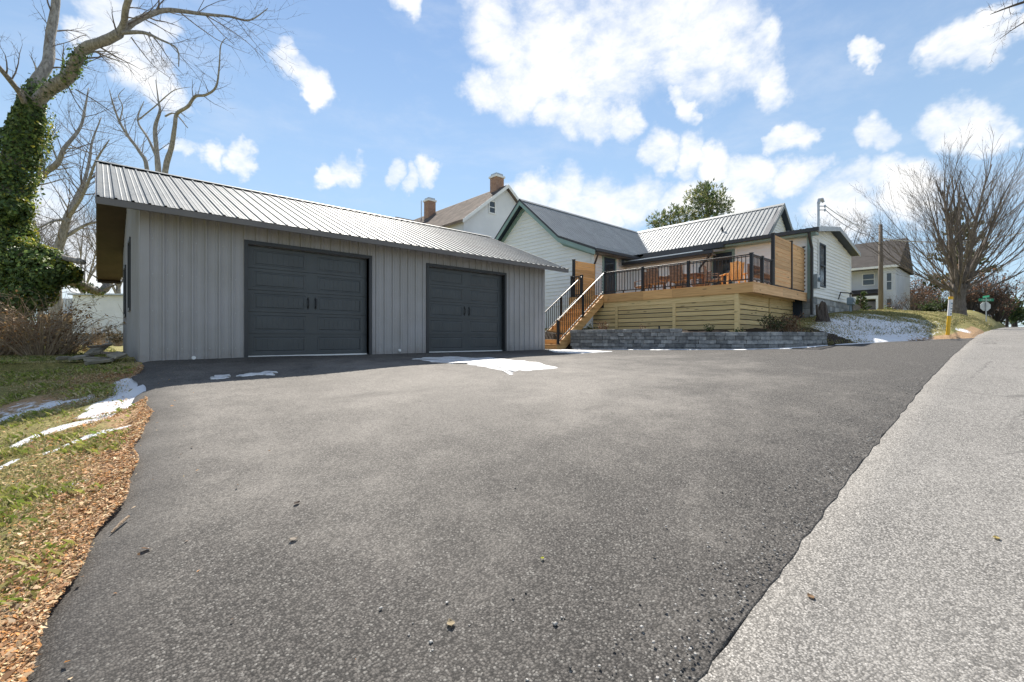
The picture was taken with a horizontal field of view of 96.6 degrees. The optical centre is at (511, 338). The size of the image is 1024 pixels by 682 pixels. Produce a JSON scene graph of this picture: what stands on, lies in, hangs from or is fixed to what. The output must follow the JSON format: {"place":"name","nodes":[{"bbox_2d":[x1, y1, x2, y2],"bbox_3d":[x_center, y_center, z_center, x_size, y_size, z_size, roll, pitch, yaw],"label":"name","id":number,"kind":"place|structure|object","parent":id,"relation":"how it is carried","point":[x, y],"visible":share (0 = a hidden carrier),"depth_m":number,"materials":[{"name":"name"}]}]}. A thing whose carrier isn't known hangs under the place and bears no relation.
{"place":"outdoors","nodes":[
{"label":"outdoors","id":0,"kind":"place"},
{"bbox_2d":[0,346,132,382],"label":"back lawn grass","id":1,"kind":"structure","parent":0,"point":[47,358],"depth_m":8.48,"materials":[{"name":"plant"}]},
{"bbox_2d":[55,356,69,359],"bbox_3d":[-8.294,0.370,8.435,0.168,0.069,0.202,0,0,36],"label":"slab","id":2,"kind":"object","parent":1,"relation":"on","point":[62,358],"depth_m":8.39,"materials":[{"name":"stone"}]},
{"bbox_2d":[68,355,94,360],"bbox_3d":[-8.115,0.363,8.572,0.314,0.125,0.275,0,0,-17],"label":"slab","id":3,"kind":"object","parent":1,"relation":"on","point":[79,357],"depth_m":8.48,"materials":[{"name":"stone"}]},
{"bbox_2d":[84,347,107,354],"bbox_3d":[-7.933,0.233,8.718,0.349,0.223,0.239,0,0,11],"label":"slab","id":4,"kind":"object","parent":3,"relation":"on","point":[95,350],"depth_m":8.64,"materials":[{"name":"grey stone"}]},
{"bbox_2d":[87,343,111,348],"bbox_3d":[-7.804,0.150,8.626,0.363,0.094,0.111,0,0,-34],"label":"board","id":5,"kind":"object","parent":4,"relation":"on","point":[101,345],"visible":1,"depth_m":8.60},
{"bbox_2d":[84,358,114,364],"bbox_3d":[-7.637,0.432,8.447,0.406,0.130,0.194,0,0,-22],"label":"slab","id":6,"kind":"object","parent":1,"relation":"on","point":[99,361],"depth_m":8.39,"materials":[{"name":"grey stone"}]},
{"bbox_2d":[83,357,108,361],"bbox_3d":[-7.792,0.404,8.555,0.320,0.111,0.244,0,0,-27],"label":"slab","id":7,"kind":"object","parent":6,"relation":"on","point":[85,359],"depth_m":8.46,"materials":[{"name":"stone"}]},
{"bbox_2d":[107,351,126,358],"bbox_3d":[-7.488,0.327,8.646,0.254,0.151,0.223,0,0,23],"label":"slab","id":8,"kind":"object","parent":6,"relation":"on","point":[117,355],"depth_m":8.61,"materials":[{"name":"grey stone"}]},
{"bbox_2d":[93,351,114,353],"bbox_3d":[-7.669,0.288,8.683,0.520,0.106,0.113,0,0,-8],"label":"board","id":9,"kind":"object","parent":8,"relation":"on","point":[103,352],"visible":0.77,"depth_m":8.64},
{"bbox_2d":[25,338,973,681],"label":"driveway","id":10,"kind":"structure","parent":0,"point":[399,478],"depth_m":3.04,"materials":[{"name":"grey asphalt"}]},
{"bbox_2d":[110,515,129,532],"bbox_3d":[-2.438,1.157,2.840,0.018,0.048,0.165,0,0,-10],"label":"stick","id":11,"kind":"object","parent":10,"relation":"on","point":[120,523],"visible":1,"depth_m":2.83,"materials":[{"name":"wood"}]},
{"bbox_2d":[211,374,230,378],"bbox_3d":[-4.676,0.632,7.325,0.339,0.070,0.415,0,0,-42],"label":"snow patch","id":12,"kind":"object","parent":10,"relation":"on","point":[221,376],"visible":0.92,"depth_m":7.31,"materials":[{"name":"snow"}]},
{"bbox_2d":[236,371,277,376],"bbox_3d":[-4.314,0.612,7.724,0.675,0.072,0.476,0,0,-42],"label":"snow patch","id":13,"kind":"object","parent":10,"relation":"on","point":[262,373],"visible":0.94,"depth_m":7.69,"materials":[{"name":"white snow"}]},
{"bbox_2d":[447,618,454,625],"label":"leaf","id":14,"kind":"object","parent":10,"relation":"on","point":[450,622],"visible":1,"depth_m":2.05,"materials":[{"name":"plant"}]},
{"bbox_2d":[415,356,557,374],"bbox_3d":[-0.563,0.564,10.013,1.860,0.220,3.679,0,0,-42],"label":"snow patch","id":15,"kind":"object","parent":10,"relation":"on","point":[509,366],"visible":0.94,"depth_m":9.88,"materials":[{"name":"white snow"}]},
{"bbox_2d":[549,349,611,353],"bbox_3d":[1.857,0.421,14.421,1.674,0.064,2.679,0,0,-30],"label":"snow patch","id":16,"kind":"object","parent":10,"relation":"on","point":[575,351],"visible":0.92,"depth_m":13.77,"materials":[{"name":"white snow"}]},
{"bbox_2d":[407,377,921,681],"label":"loose grit","id":17,"kind":"object","parent":10,"relation":"on","point":[670,669],"visible":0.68,"depth_m":2.33,"materials":[{"name":"grey gravel"}]},
{"bbox_2d":[617,345,826,349],"bbox_3d":[5.593,0.307,14.505,7.885,0.198,1.800,0,0,22],"label":"snow strip","id":18,"kind":"object","parent":10,"relation":"on","point":[721,349],"visible":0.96,"depth_m":13.73,"materials":[{"name":"white snow"}]},
{"bbox_2d":[834,342,876,344],"bbox_3d":[10.665,0.162,14.021,1.511,0.088,0.276,0,0,-10],"label":"snow strip","id":19,"kind":"object","parent":10,"relation":"on","point":[853,343],"visible":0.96,"depth_m":13.96,"materials":[{"name":"snow"}]},
{"bbox_2d":[0,310,1004,680],"bbox_3d":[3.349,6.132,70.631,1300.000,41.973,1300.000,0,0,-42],"label":"ground","id":20,"kind":"structure","parent":0,"point":[884,334],"depth_m":6.12,"materials":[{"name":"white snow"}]},
{"bbox_2d":[0,293,87,354],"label":"brush","id":21,"kind":"object","parent":20,"relation":"on","point":[13,353],"visible":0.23,"depth_m":11.25,"materials":[{"name":"brown plant"}]},
{"bbox_2d":[0,289,96,354],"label":"brush","id":22,"kind":"object","parent":20,"relation":"on","point":[1,335],"visible":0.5,"depth_m":10.76,"materials":[{"name":"brown plant"}]},
{"bbox_2d":[0,288,97,350],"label":"brush","id":23,"kind":"object","parent":20,"relation":"on","point":[58,314],"visible":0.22,"depth_m":12.18,"materials":[{"name":"brown plant"}]},
{"bbox_2d":[40,298,74,341],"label":"ribbed outbuilding","id":24,"kind":"structure","parent":20,"relation":"on","point":[65,301],"depth_m":33.19,"materials":[{"name":"grey metal"}]},
{"bbox_2d":[34,190,87,253],"bbox_3d":[-38.066,-5.691,33.403,9.107,12.866,10.650,0,0,9],"label":"bare tree","id":25,"kind":"object","parent":20,"relation":"on","point":[52,229],"visible":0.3,"depth_m":35.47,"materials":[{"name":"brown plant"}]},
{"bbox_2d":[34,209,89,317],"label":"bare tree","id":26,"kind":"object","parent":20,"relation":"on","point":[42,231],"visible":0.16,"depth_m":40.32,"materials":[{"name":"brown plant"}]},
{"bbox_2d":[0,286,125,355],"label":"brush","id":27,"kind":"object","parent":20,"relation":"on","point":[30,347],"visible":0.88,"depth_m":10.72,"materials":[{"name":"brown plant"}]},
{"bbox_2d":[4,296,124,354],"bbox_3d":[-11.832,-0.312,12.028,2.711,1.603,2.642,0,0,-42],"label":"brush","id":28,"kind":"object","parent":20,"relation":"on","point":[88,342],"visible":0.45,"depth_m":12.16,"materials":[{"name":"brown plant"}]},
{"bbox_2d":[33,180,95,292],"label":"bare tree","id":29,"kind":"object","parent":20,"relation":"on","point":[85,266],"visible":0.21,"depth_m":45.59,"materials":[{"name":"brown plant"}]},
{"bbox_2d":[0,357,141,616],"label":"green grass","id":30,"kind":"structure","parent":20,"relation":"on","point":[7,497],"depth_m":4.46,"materials":[{"name":"green plant"}]},
{"bbox_2d":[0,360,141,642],"bbox_3d":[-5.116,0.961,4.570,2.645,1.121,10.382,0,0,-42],"label":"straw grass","id":31,"kind":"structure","parent":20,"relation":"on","point":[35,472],"depth_m":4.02,"materials":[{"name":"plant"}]},
{"bbox_2d":[35,314,116,351],"bbox_3d":[-12.970,-0.126,13.616,2.071,1.226,2.014,0,0,17],"label":"brush","id":32,"kind":"object","parent":20,"relation":"on","point":[96,343],"visible":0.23,"depth_m":13.75,"materials":[{"name":"brown plant"}]},
{"bbox_2d":[12,46,145,320],"bbox_3d":[-16.717,-5.436,17.367,2.578,11.743,4.617,0,0,32],"label":"bare tree","id":33,"kind":"object","parent":20,"relation":"on","point":[55,164],"visible":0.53,"depth_m":17.21,"materials":[{"name":"grey plant"}]},
{"bbox_2d":[4,75,165,341],"bbox_3d":[-19.733,-6.287,21.036,6.244,13.452,8.072,0,0,-42],"label":"bare tree","id":34,"kind":"object","parent":20,"relation":"on","point":[63,234],"visible":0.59,"depth_m":20.93,"materials":[{"name":"grey plant"}]},
{"bbox_2d":[58,172,122,293],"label":"bare tree","id":35,"kind":"object","parent":20,"relation":"on","point":[118,289],"visible":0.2,"depth_m":40.10,"materials":[{"name":"brown plant"}]},
{"bbox_2d":[67,293,122,344],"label":"white shed","id":36,"kind":"structure","parent":20,"relation":"on","point":[108,305],"depth_m":30.12,"materials":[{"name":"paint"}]},
{"bbox_2d":[84,314,118,344],"bbox_3d":[-24.716,-0.479,27.321,2.106,1.937,2.703,0,0,-28],"label":"shrub","id":37,"kind":"object","parent":20,"relation":"on","point":[98,332],"visible":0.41,"depth_m":26.94,"materials":[{"name":"brown plant"}]},
{"bbox_2d":[101,325,122,345],"bbox_3d":[-22.441,-0.197,25.949,1.592,1.367,1.595,0,0,-24],"label":"shrub","id":38,"kind":"object","parent":20,"relation":"on","point":[118,342],"visible":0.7,"depth_m":25.82,"materials":[{"name":"brown plant"}]},
{"bbox_2d":[66,58,160,169],"bbox_3d":[-25.722,-8.962,29.887,5.233,18.788,4.627,0,0,-42],"label":"bare tree","id":39,"kind":"object","parent":20,"relation":"on","point":[146,164],"visible":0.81,"depth_m":29.96,"materials":[{"name":"brown plant"}]},
{"bbox_2d":[0,0,303,351],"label":"ivy tree","id":40,"kind":"object","parent":20,"relation":"on","point":[28,260],"visible":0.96,"depth_m":12.29,"materials":[{"name":"green plant"}]},
{"bbox_2d":[0,364,355,681],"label":"leaf litter","id":41,"kind":"object","parent":20,"relation":"on","point":[15,646],"visible":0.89,"depth_m":2.89,"materials":[{"name":"brown plant"}]},
{"bbox_2d":[117,17,249,173],"bbox_3d":[-18.189,-8.121,25.302,9.220,17.108,3.049,0,0,26],"label":"bare tree","id":42,"kind":"object","parent":20,"relation":"on","point":[167,158],"visible":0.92,"depth_m":25.58,"materials":[{"name":"grey plant"}]},
{"bbox_2d":[95,160,568,362],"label":"garage","id":43,"kind":"structure","parent":20,"relation":"on","point":[206,269],"depth_m":10.89,"materials":[{"name":"grey metal"}]},
{"bbox_2d":[123,265,125,317],"bbox_3d":[-10.742,-1.285,12.669,0.059,1.410,0.840,0,0,-42],"label":"window","id":44,"kind":"structure","parent":43,"relation":"in","point":[124,269],"depth_m":12.91,"materials":[{"name":"black glass"}]},
{"bbox_2d":[127,237,130,311],"bbox_3d":[-9.160,-1.505,10.931,0.059,1.710,0.840,0,0,-42],"label":"window","id":45,"kind":"structure","parent":43,"relation":"in","point":[129,240],"depth_m":10.62,"materials":[{"name":"black glass"}]},
{"bbox_2d":[248,245,366,356],"bbox_3d":[-4.708,-0.778,10.713,2.704,2.457,0.115,0,0,-42],"label":"garage door","id":46,"kind":"structure","parent":43,"relation":"in","point":[310,304],"depth_m":10.61,"materials":[{"name":"grey paint"}]},
{"bbox_2d":[429,267,501,352],"bbox_3d":[-1.371,-0.778,13.747,2.804,2.457,0.115,0,0,-42],"label":"garage door","id":47,"kind":"structure","parent":43,"relation":"in","point":[465,308],"depth_m":13.69,"materials":[{"name":"grey paint"}]},
{"bbox_2d":[395,172,518,238],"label":"white gabled house","id":48,"kind":"structure","parent":20,"relation":"on","point":[487,213],"depth_m":37.73,"materials":[{"name":"paint"}]},
{"bbox_2d":[489,201,495,214],"bbox_3d":[-1.599,-10.620,37.020,0.730,1.080,0.068,0,0,-42],"label":"window","id":49,"kind":"structure","parent":48,"relation":"in","point":[492,205],"depth_m":37.07,"materials":[{"name":"white paint"}]},
{"bbox_2d":[585,323,594,329],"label":"shrub","id":50,"kind":"object","parent":20,"relation":"on","point":[590,327],"visible":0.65,"depth_m":17.57,"materials":[{"name":"green plant"}]},
{"bbox_2d":[591,320,609,329],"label":"shrub","id":51,"kind":"object","parent":20,"relation":"on","point":[602,328],"visible":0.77,"depth_m":17.00,"materials":[{"name":"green plant"}]},
{"bbox_2d":[645,202,688,228],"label":"evergreen tree","id":52,"kind":"object","parent":20,"relation":"on","point":[662,222],"visible":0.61,"depth_m":45.90,"materials":[{"name":"green plant"}]},
{"bbox_2d":[545,233,806,348],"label":"deck","id":53,"kind":"structure","parent":20,"relation":"on","point":[734,306],"depth_m":16.94,"materials":[{"name":"brown wood"}]},
{"bbox_2d":[634,272,651,291],"bbox_3d":[5.673,-2.298,19.602,0.620,0.999,0.608,0,0,-20],"label":"patio chair","id":54,"kind":"object","parent":53,"relation":"on","point":[636,287],"visible":0.35,"depth_m":19.40,"materials":[{"name":"brown wood"}]},
{"bbox_2d":[647,267,666,290],"bbox_3d":[5.792,-2.298,18.277,0.608,0.999,0.620,0,0,-37],"label":"patio chair","id":55,"kind":"object","parent":53,"relation":"on","point":[654,277],"visible":0.49,"depth_m":18.14,"materials":[{"name":"brown wood"}]},
{"bbox_2d":[668,265,686,288],"bbox_3d":[6.447,-2.298,17.645,0.620,0.999,0.608,0,0,42],"label":"patio chair","id":56,"kind":"object","parent":53,"relation":"on","point":[671,271],"visible":0.59,"depth_m":17.49,"materials":[{"name":"brown wood"}]},
{"bbox_2d":[654,273,704,289],"bbox_3d":[6.816,-2.167,18.668,0.886,0.735,1.950,0,0,-42],"label":"patio table","id":57,"kind":"object","parent":53,"relation":"on","point":[691,276],"visible":0.3,"depth_m":18.14,"materials":[{"name":"red wood"}]},
{"bbox_2d":[691,271,711,286],"bbox_3d":[7.919,-2.298,19.023,0.608,0.999,0.620,0,0,-35],"label":"patio chair","id":58,"kind":"object","parent":53,"relation":"on","point":[709,276],"visible":0.37,"depth_m":19.02,"materials":[{"name":"wood"}]},
{"bbox_2d":[702,265,720,285],"bbox_3d":[7.700,-2.298,17.529,0.608,0.999,0.620,0,0,33],"label":"patio chair","id":59,"kind":"object","parent":53,"relation":"on","point":[705,275],"visible":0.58,"depth_m":17.43,"materials":[{"name":"brown wood"}]},
{"bbox_2d":[720,261,746,283],"bbox_3d":[8.259,-2.310,16.991,0.780,1.020,0.741,0,0,6],"label":"lounge chair","id":60,"kind":"object","parent":53,"relation":"on","point":[735,271],"visible":0.56,"depth_m":16.72,"materials":[{"name":"brown wood"}]},
{"bbox_2d":[494,198,860,327],"bbox_3d":[8.868,-3.415,26.439,14.943,8.290,17.316,0,0,-42],"label":"farmhouse","id":61,"kind":"object","parent":20,"relation":"on","point":[558,237],"visible":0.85,"depth_m":22.92,"materials":[{"name":"white wood"}]},
{"bbox_2d":[602,256,615,294],"bbox_3d":[4.758,-2.915,22.295,1.080,2.210,0.075,0,0,-42],"label":"door","id":62,"kind":"structure","parent":61,"relation":"in","point":[609,264],"depth_m":22.29,"materials":[{"name":"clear glass"}]},
{"bbox_2d":[712,249,734,284],"bbox_3d":[9.577,-2.890,20.663,0.065,2.160,1.005,0,0,-42],"label":"door","id":63,"kind":"structure","parent":61,"relation":"in","point":[731,252],"depth_m":20.64,"materials":[{"name":"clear glass"}]},
{"bbox_2d":[818,240,825,289],"bbox_3d":[13.018,-3.050,19.128,1.080,1.980,0.054,0,0,-42],"label":"window","id":64,"kind":"structure","parent":61,"relation":"in","point":[821,245],"depth_m":19.16,"materials":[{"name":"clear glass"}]},
{"bbox_2d":[570,326,827,349],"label":"retaining wall","id":65,"kind":"structure","parent":20,"relation":"on","point":[612,339],"depth_m":14.44,"materials":[{"name":"grey stone"}]},
{"bbox_2d":[669,177,735,223],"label":"evergreen tree","id":66,"kind":"object","parent":20,"relation":"on","point":[699,200],"visible":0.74,"depth_m":43.76,"materials":[{"name":"green plant"}]},
{"bbox_2d":[703,323,715,330],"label":"shrub","id":67,"kind":"object","parent":20,"relation":"on","point":[708,328],"visible":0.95,"depth_m":14.61,"materials":[{"name":"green plant"}]},
{"bbox_2d":[757,312,791,331],"bbox_3d":[8.363,-0.482,14.511,1.031,0.694,1.031,0,0,1],"label":"shrub","id":68,"kind":"object","parent":20,"relation":"on","point":[772,325],"visible":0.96,"depth_m":14.48,"materials":[{"name":"green plant"}]},
{"bbox_2d":[772,311,804,331],"bbox_3d":[9.502,-0.514,15.616,1.009,0.802,1.061,0,0,21],"label":"shrub","id":69,"kind":"object","parent":20,"relation":"on","point":[791,324],"visible":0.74,"depth_m":15.53,"materials":[{"name":"brown plant"}]},
{"bbox_2d":[781,325,812,331],"bbox_3d":[9.187,-0.179,14.751,0.852,0.500,0.878,0,0,-42],"label":"shrub","id":70,"kind":"object","parent":20,"relation":"on","point":[797,329],"visible":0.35,"depth_m":14.71,"materials":[{"name":"plant"}]},
{"bbox_2d":[815,301,830,321],"bbox_3d":[11.769,-0.960,17.290,0.600,0.922,0.650,0,0,27],"label":"tree stump","id":71,"kind":"object","parent":20,"relation":"on","point":[822,314],"visible":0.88,"depth_m":17.11,"materials":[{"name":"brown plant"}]},
{"bbox_2d":[793,214,864,242],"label":"bare tree","id":72,"kind":"object","parent":20,"relation":"on","point":[839,225],"visible":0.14,"depth_m":67.81,"materials":[{"name":"brown plant"}]},
{"bbox_2d":[838,292,855,311],"bbox_3d":[15.318,-1.545,20.814,1.186,1.105,0.325,0,0,-32],"label":"gas meter","id":73,"kind":"object","parent":20,"relation":"on","point":[851,301],"visible":0.93,"depth_m":20.90,"materials":[{"name":"metal"}]},
{"bbox_2d":[798,213,907,243],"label":"bare tree","id":74,"kind":"object","parent":20,"relation":"on","point":[864,224],"visible":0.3,"depth_m":58.95,"materials":[{"name":"brown plant"}]},
{"bbox_2d":[855,291,871,309],"bbox_3d":[20.711,-2.018,26.917,0.946,1.582,0.897,0,0,-42],"label":"shrub","id":75,"kind":"object","parent":20,"relation":"on","point":[862,305],"visible":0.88,"depth_m":26.89,"materials":[{"name":"green plant"}]},
{"bbox_2d":[878,220,883,309],"bbox_3d":[26.650,-4.921,32.956,0.317,7.197,0.400,0,0,-42],"label":"utility pole","id":76,"kind":"object","parent":20,"relation":"on","point":[880,284],"visible":0.66,"depth_m":32.86,"materials":[{"name":"brown wood"}]},
{"bbox_2d":[826,210,879,234],"bbox_3d":[19.452,-6.351,25.401,0.022,2.665,20.776,0,0,44],"label":"power line","id":77,"kind":"object","parent":76,"relation":"attached to","point":[847,226],"visible":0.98,"depth_m":21.31,"materials":[{"name":"rubber"}]},
{"bbox_2d":[826,206,880,228],"bbox_3d":[19.452,-6.556,25.401,0.029,2.763,20.778,0,0,44],"label":"power line","id":78,"kind":"object","parent":76,"relation":"attached to","point":[846,219],"visible":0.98,"depth_m":21.15,"materials":[{"name":"rubber"}]},
{"bbox_2d":[885,232,1021,242],"bbox_3d":[32.648,-7.558,31.412,12.256,1.727,0.072,0,0,13],"label":"power line","id":79,"kind":"object","parent":76,"relation":"attached to","point":[935,241],"visible":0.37,"depth_m":32.23,"materials":[{"name":"rubber"}]},
{"bbox_2d":[851,238,913,310],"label":"grey house","id":80,"kind":"structure","parent":20,"relation":"on","point":[863,278],"depth_m":51.68,"materials":[{"name":"grey paint"}]},
{"bbox_2d":[852,300,875,310],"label":"porch window","id":81,"kind":"structure","parent":80,"relation":"in","point":[870,302],"depth_m":51.89,"materials":[{"name":"glass"}]},
{"bbox_2d":[862,273,874,285],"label":"window","id":82,"kind":"structure","parent":80,"relation":"in","point":[868,279],"depth_m":51.92,"materials":[{"name":"white paint"}]},
{"bbox_2d":[886,272,892,290],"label":"window","id":83,"kind":"structure","parent":80,"relation":"in","point":[889,276],"depth_m":49.60,"materials":[{"name":"grey"}]},
{"bbox_2d":[886,298,892,308],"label":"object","id":84,"kind":"structure","parent":80,"relation":"in","point":[888,300],"depth_m":49.60,"materials":[{"name":"grey"}]},
{"bbox_2d":[851,210,918,253],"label":"bare tree","id":85,"kind":"object","parent":20,"relation":"on","point":[876,235],"visible":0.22,"depth_m":80.51,"materials":[{"name":"brown plant"}]},
{"bbox_2d":[782,309,993,344],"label":"bank grass","id":86,"kind":"structure","parent":20,"relation":"on","point":[887,312],"depth_m":17.89,"materials":[{"name":"green plant"}]},
{"bbox_2d":[884,294,908,309],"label":"shrub","id":87,"kind":"object","parent":20,"relation":"on","point":[897,307],"visible":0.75,"depth_m":45.97,"materials":[{"name":"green plant"}]},
{"bbox_2d":[898,288,935,310],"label":"shrub","id":88,"kind":"object","parent":20,"relation":"on","point":[912,304],"visible":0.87,"depth_m":43.81,"materials":[{"name":"brown plant"}]},
{"bbox_2d":[910,266,940,310],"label":"bare tree","id":89,"kind":"object","parent":20,"relation":"on","point":[922,283],"visible":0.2,"depth_m":65.23,"materials":[{"name":"brown plant"}]},
{"bbox_2d":[910,274,941,310],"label":"thicket","id":90,"kind":"object","parent":20,"relation":"on","point":[922,295],"visible":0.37,"depth_m":57.22,"materials":[{"name":"brown plant"}]},
{"bbox_2d":[915,301,939,311],"bbox_3d":[30.983,-2.285,34.041,1.412,1.003,1.419,0,0,-42],"label":"shrub","id":91,"kind":"object","parent":20,"relation":"on","point":[927,307],"visible":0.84,"depth_m":33.85,"materials":[{"name":"green plant"}]},
{"bbox_2d":[910,277,947,310],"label":"thicket","id":92,"kind":"object","parent":20,"relation":"on","point":[942,298],"visible":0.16,"depth_m":59.90,"materials":[{"name":"brown plant"}]},
{"bbox_2d":[835,121,1023,314],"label":"vase shaped tree","id":93,"kind":"object","parent":20,"relation":"on","point":[961,276],"visible":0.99,"depth_m":28.81,"materials":[{"name":"brown wood"}]},
{"bbox_2d":[930,295,947,311],"bbox_3d":[34.139,-2.686,36.071,1.742,1.433,1.985,0,0,-19],"label":"shrub","id":94,"kind":"object","parent":20,"relation":"on","point":[943,306],"visible":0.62,"depth_m":35.81,"materials":[{"name":"green plant"}]},
{"bbox_2d":[946,296,952,334],"bbox_3d":[14.213,-0.686,14.817,0.223,1.336,0.117,0,0,-4],"label":"utility marker","id":95,"kind":"object","parent":20,"relation":"on","point":[949,311],"visible":0.91,"depth_m":14.78,"materials":[{"name":"white paint"}]},
{"bbox_2d":[922,208,1002,293],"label":"bare tree","id":96,"kind":"object","parent":20,"relation":"on","point":[939,260],"visible":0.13,"depth_m":51.44,"materials":[{"name":"brown plant"}]},
{"bbox_2d":[935,265,999,309],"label":"thicket","id":97,"kind":"object","parent":20,"relation":"on","point":[972,301],"visible":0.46,"depth_m":45.38,"materials":[{"name":"brown plant"}]},
{"bbox_2d":[941,262,1019,314],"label":"thicket","id":98,"kind":"object","parent":20,"relation":"on","point":[997,301],"visible":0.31,"depth_m":47.10,"materials":[{"name":"brown plant"}]},
{"bbox_2d":[979,295,993,321],"bbox_3d":[32.233,-1.840,31.000,0.894,2.095,0.491,0,0,-28],"label":"stop sign","id":99,"kind":"object","parent":20,"relation":"on","point":[985,306],"visible":1,"depth_m":31.02,"materials":[{"name":"metal"}]},
{"bbox_2d":[978,276,1023,321],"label":"thicket","id":100,"kind":"object","parent":20,"relation":"on","point":[999,313],"visible":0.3,"depth_m":49.49,"materials":[{"name":"brown plant"}]},
{"bbox_2d":[978,1,1023,66],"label":"roadside tree","id":101,"kind":"object","parent":20,"relation":"on","point":[1016,4],"visible":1,"depth_m":12.42,"materials":[{"name":"brown plant"}]},
{"bbox_2d":[990,269,1023,326],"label":"bare tree","id":102,"kind":"object","parent":20,"relation":"on","point":[1017,293],"visible":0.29,"depth_m":84.78,"materials":[{"name":"brown plant"}]},
{"bbox_2d":[996,295,1023,326],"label":"evergreen tree","id":103,"kind":"object","parent":20,"relation":"on","point":[1019,316],"visible":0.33,"depth_m":61.05,"materials":[{"name":"green plant"}]},
{"bbox_2d":[1003,300,1023,326],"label":"evergreen tree","id":104,"kind":"object","parent":20,"relation":"on","point":[1017,322],"visible":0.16,"depth_m":74.81,"materials":[{"name":"green plant"}]},
{"bbox_2d":[0,0,1023,326],"label":"sky","id":105,"kind":"structure","parent":0,"point":[607,111],"materials":[{"name":"blue"}]},
{"bbox_2d":[669,282,686,288],"bbox_3d":[7.241,-2.298,19.768,0.620,0.999,0.608,0,0,44],"label":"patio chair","id":106,"kind":"object","parent":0,"point":[685,286],"visible":0.26,"depth_m":19.64,"materials":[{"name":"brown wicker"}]},
{"bbox_2d":[747,264,769,284],"bbox_3d":[9.129,-2.240,16.689,1.345,0.880,0.510,0,0,-42],"label":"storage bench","id":107,"kind":"object","parent":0,"point":[755,273],"visible":0.12,"depth_m":16.45,"materials":[{"name":"grey wicker"}]},
{"bbox_2d":[697,327,1023,681],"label":"road","id":108,"kind":"structure","parent":0,"point":[903,564],"depth_m":2.41,"materials":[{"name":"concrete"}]}
]}

